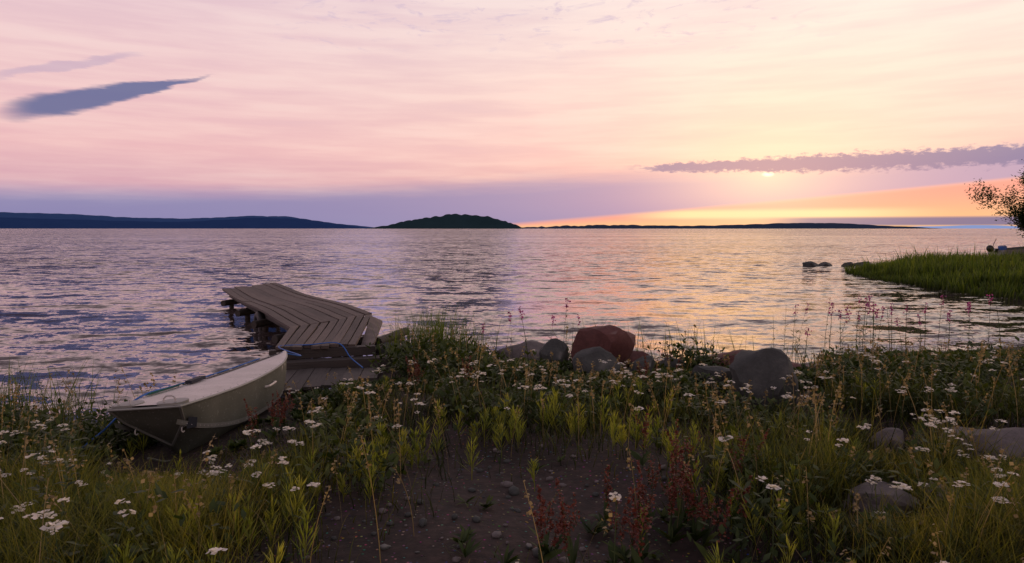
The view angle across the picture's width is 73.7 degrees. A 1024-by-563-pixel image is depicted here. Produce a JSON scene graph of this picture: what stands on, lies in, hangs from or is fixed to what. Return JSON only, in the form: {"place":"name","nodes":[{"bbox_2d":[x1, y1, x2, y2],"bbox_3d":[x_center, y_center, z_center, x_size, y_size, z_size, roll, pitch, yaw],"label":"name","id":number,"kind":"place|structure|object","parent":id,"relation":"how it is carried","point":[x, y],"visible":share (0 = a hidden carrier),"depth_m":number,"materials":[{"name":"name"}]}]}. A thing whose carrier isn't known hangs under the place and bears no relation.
{"place":"outdoors","nodes":[
{"label":"outdoors","id":0,"kind":"place"},
{"bbox_2d":[0,212,373,228],"bbox_3d":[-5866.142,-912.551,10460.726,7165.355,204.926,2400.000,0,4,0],"label":"hills","id":1,"kind":"structure","parent":0,"point":[239,223],"depth_m":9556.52,"materials":[{"name":"blue"}]},
{"bbox_2d":[365,214,523,228],"bbox_3d":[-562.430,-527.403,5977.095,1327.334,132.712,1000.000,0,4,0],"label":"island hills","id":2,"kind":"structure","parent":0,"point":[456,221],"depth_m":5584.96,"materials":[{"name":"green plant"}]},
{"bbox_2d":[0,228,1023,422],"bbox_3d":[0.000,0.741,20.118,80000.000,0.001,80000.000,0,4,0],"label":"lake water","id":3,"kind":"structure","parent":0,"point":[132,303],"depth_m":25.35,"materials":[{"name":"liquid"}]},
{"bbox_2d":[221,299,409,359],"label":"dock supports","id":4,"kind":"object","parent":3,"relation":"in","point":[260,321],"visible":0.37,"depth_m":15.37,"materials":[{"name":"wood"}]},
{"bbox_2d":[380,342,408,362],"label":"rock","id":5,"kind":"object","parent":3,"relation":"in","point":[383,351],"visible":0.11,"depth_m":11.76,"materials":[{"name":"grey stone"}]},
{"bbox_2d":[802,261,818,266],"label":"rock","id":6,"kind":"object","parent":3,"relation":"in","point":[810,264],"visible":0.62,"depth_m":41.28,"materials":[{"name":"grey stone"}]},
{"bbox_2d":[818,262,831,265],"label":"rock","id":7,"kind":"object","parent":3,"relation":"in","point":[824,264],"visible":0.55,"depth_m":41.76,"materials":[{"name":"grey stone"}]},
{"bbox_2d":[841,262,853,266],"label":"rock","id":8,"kind":"object","parent":3,"relation":"in","point":[848,264],"visible":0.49,"depth_m":40.87,"materials":[{"name":"grey stone"}]},
{"bbox_2d":[854,261,870,265],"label":"rock","id":9,"kind":"object","parent":3,"relation":"in","point":[859,263],"visible":0.23,"depth_m":41.73,"materials":[{"name":"grey stone"}]},
{"bbox_2d":[839,336,1023,351],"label":"water foam line","id":10,"kind":"object","parent":3,"relation":"on","point":[990,340],"visible":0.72,"depth_m":13.74,"materials":[{"name":"white liquid"}]},
{"bbox_2d":[0,0,1023,226],"label":"sky","id":11,"kind":"structure","parent":0,"point":[369,113],"materials":[{"name":"pink"}]},
{"bbox_2d":[66,261,1023,562],"bbox_3d":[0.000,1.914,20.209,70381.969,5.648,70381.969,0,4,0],"label":"terrain","id":12,"kind":"structure","parent":0,"point":[428,543],"depth_m":4.55,"materials":[{"name":"soil"}]},
{"bbox_2d":[82,358,259,447],"bbox_3d":[-3.545,1.264,6.775,0.401,0.485,4.109,1,5,13],"label":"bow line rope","id":13,"kind":"object","parent":12,"relation":"on","point":[111,422],"visible":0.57,"depth_m":6.64,"materials":[{"name":"beige fabric"}]},
{"bbox_2d":[107,350,287,461],"bbox_3d":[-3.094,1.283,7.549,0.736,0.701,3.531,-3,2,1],"label":"aluminium boat","id":14,"kind":"object","parent":12,"relation":"on","point":[194,413],"visible":0.94,"depth_m":6.45,"materials":[{"name":"grey metal"}]},
{"bbox_2d":[278,342,362,367],"bbox_3d":[-2.836,1.079,10.134,1.168,0.412,1.588,-2,5,-21],"label":"rope","id":15,"kind":"object","parent":14,"relation":"attached to","point":[295,354],"visible":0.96,"depth_m":10.63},
{"bbox_2d":[229,296,391,392],"bbox_3d":[-4.951,0.860,15.678,2.477,0.363,14.554,-2,5,-24],"label":"dock substructure","id":16,"kind":"object","parent":12,"relation":"on","point":[300,372],"visible":0.45,"depth_m":10.50,"materials":[{"name":"grey wood"}]},
{"bbox_2d":[222,282,381,349],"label":"dock planks","id":17,"kind":"object","parent":16,"relation":"on","point":[301,317],"visible":0.99,"depth_m":14.22,"materials":[{"name":"grey wood"}]},
{"bbox_2d":[255,444,742,562],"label":"ground pebbles","id":18,"kind":"object","parent":12,"relation":"on","point":[513,490],"visible":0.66,"depth_m":4.22,"materials":[{"name":"stone"}]},
{"bbox_2d":[243,348,769,562],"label":"weeds","id":19,"kind":"object","parent":12,"relation":"on","point":[639,554],"visible":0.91,"depth_m":3.91,"materials":[{"name":"red plant"}]},
{"bbox_2d":[3,376,1012,562],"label":"leafy plants","id":20,"kind":"object","parent":12,"relation":"on","point":[279,556],"visible":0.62,"depth_m":4.57,"materials":[{"name":"green plant"}]},
{"bbox_2d":[0,331,1023,562],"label":"herb bushes","id":21,"kind":"object","parent":12,"relation":"on","point":[91,428],"visible":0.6,"depth_m":6.25,"materials":[{"name":"green plant"}]},
{"bbox_2d":[0,340,1023,562],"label":"meadow grass","id":22,"kind":"structure","parent":12,"relation":"on","point":[858,402],"depth_m":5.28,"materials":[{"name":"green plant"}]},
{"bbox_2d":[0,324,1023,562],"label":"weed culms","id":23,"kind":"object","parent":12,"relation":"on","point":[529,512],"visible":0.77,"depth_m":5.50,"materials":[{"name":"green plant"}]},
{"bbox_2d":[0,238,1023,425],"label":"reed sedge beds","id":24,"kind":"object","parent":12,"relation":"on","point":[933,269],"visible":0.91,"depth_m":24.96,"materials":[{"name":"green plant"}]},
{"bbox_2d":[0,340,1023,562],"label":"wildflowers","id":25,"kind":"object","parent":12,"relation":"on","point":[54,527],"visible":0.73,"depth_m":4.93,"materials":[{"name":"white plant"}]},
{"bbox_2d":[497,341,543,362],"bbox_3d":[0.378,1.235,11.656,0.830,0.459,1.077,4,6,40],"label":"boulder","id":26,"kind":"object","parent":12,"relation":"on","point":[517,349],"visible":0.36,"depth_m":11.43,"materials":[{"name":"stone"}]},
{"bbox_2d":[539,338,567,366],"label":"dark rock","id":27,"kind":"object","parent":12,"relation":"on","point":[557,348],"visible":0.65,"depth_m":10.68,"materials":[{"name":"grey stone"}]},
{"bbox_2d":[572,346,621,373],"bbox_3d":[1.159,1.232,9.631,0.547,0.621,0.688,-3,6,-37],"label":"boulder","id":28,"kind":"object","parent":12,"relation":"on","point":[586,357],"visible":0.51,"depth_m":9.51,"materials":[{"name":"grey stone"}]},
{"bbox_2d":[571,325,635,368],"bbox_3d":[1.463,1.094,10.756,0.955,0.889,0.796,3,6,37],"label":"boulder","id":29,"kind":"object","parent":12,"relation":"on","point":[615,341],"visible":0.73,"depth_m":10.41,"materials":[{"name":"stone"}]},
{"bbox_2d":[626,351,654,367],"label":"red rock","id":30,"kind":"object","parent":12,"relation":"on","point":[635,355],"visible":0.25,"depth_m":10.95,"materials":[{"name":"stone"}]},
{"bbox_2d":[628,355,653,373],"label":"dark rock","id":31,"kind":"object","parent":12,"relation":"on","point":[650,358],"visible":0.5,"depth_m":10.07,"materials":[{"name":"grey stone"}]},
{"bbox_2d":[656,357,684,367],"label":"dark rock","id":32,"kind":"object","parent":12,"relation":"on","point":[673,363],"visible":0.34,"depth_m":10.35,"materials":[{"name":"grey stone"}]},
{"bbox_2d":[691,365,731,387],"bbox_3d":[2.577,1.246,8.738,0.472,0.358,0.425,4,6,44],"label":"dark rock","id":33,"kind":"object","parent":12,"relation":"on","point":[712,370],"visible":0.5,"depth_m":8.60,"materials":[{"name":"grey stone"}]},
{"bbox_2d":[480,294,1001,364],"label":"tall weeds","id":34,"kind":"object","parent":12,"relation":"on","point":[968,305],"visible":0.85,"depth_m":11.69,"materials":[{"name":"plant"}]},
{"bbox_2d":[709,349,808,368],"bbox_3d":[3.742,1.258,10.510,1.513,0.457,0.994,0,4,0],"label":"rock","id":35,"kind":"object","parent":12,"relation":"on","point":[735,352],"visible":0.17,"depth_m":10.29,"materials":[{"name":"stone"}]},
{"bbox_2d":[729,348,798,411],"bbox_3d":[2.764,1.122,7.662,0.681,0.809,0.815,-2,5,-22],"label":"grey boulder","id":36,"kind":"object","parent":12,"relation":"on","point":[764,369],"visible":0.72,"depth_m":7.41,"materials":[{"name":"grey stone"}]},
{"bbox_2d":[841,481,919,515],"bbox_3d":[2.374,1.445,4.396,0.474,0.229,0.335,-2,5,-26],"label":"rock","id":37,"kind":"object","parent":12,"relation":"on","point":[867,487],"visible":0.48,"depth_m":4.34,"materials":[{"name":"stone"}]},
{"bbox_2d":[867,427,903,451],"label":"rock","id":38,"kind":"object","parent":12,"relation":"on","point":[899,433],"visible":0.51,"depth_m":5.94,"materials":[{"name":"stone"}]},
{"bbox_2d":[918,482,969,509],"bbox_3d":[2.839,1.429,4.454,0.308,0.183,0.287,0,4,0],"label":"rock","id":39,"kind":"object","parent":12,"relation":"on","point":[937,495],"visible":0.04,"depth_m":4.45,"materials":[{"name":"stone"}]},
{"bbox_2d":[941,427,1023,464],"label":"flat rock","id":40,"kind":"object","parent":12,"relation":"on","point":[1009,434],"visible":0.47,"depth_m":5.41,"materials":[{"name":"stone"}]},
{"bbox_2d":[965,159,1023,237],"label":"birch tree","id":41,"kind":"object","parent":12,"relation":"on","point":[1009,198],"depth_m":43.97,"materials":[{"name":"green plant"}]},
{"bbox_2d":[986,240,1023,256],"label":"outboard boat","id":42,"kind":"object","parent":12,"relation":"on","point":[1002,248],"visible":0.65,"depth_m":42.44,"materials":[{"name":"grey metal"}]},
{"bbox_2d":[1007,166,1023,231],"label":"birch tree","id":43,"kind":"object","parent":12,"relation":"on","point":[1020,204],"visible":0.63,"depth_m":43.67,"materials":[{"name":"green plant"}]},
{"bbox_2d":[522,223,941,228],"bbox_3d":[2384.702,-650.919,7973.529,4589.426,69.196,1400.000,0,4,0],"label":"hills","id":44,"kind":"structure","parent":0,"point":[808,226],"depth_m":7409.68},
{"bbox_2d":[914,225,1016,227],"bbox_3d":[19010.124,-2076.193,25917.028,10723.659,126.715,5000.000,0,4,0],"label":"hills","id":45,"kind":"structure","parent":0,"point":[979,226],"depth_m":24350.23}
]}

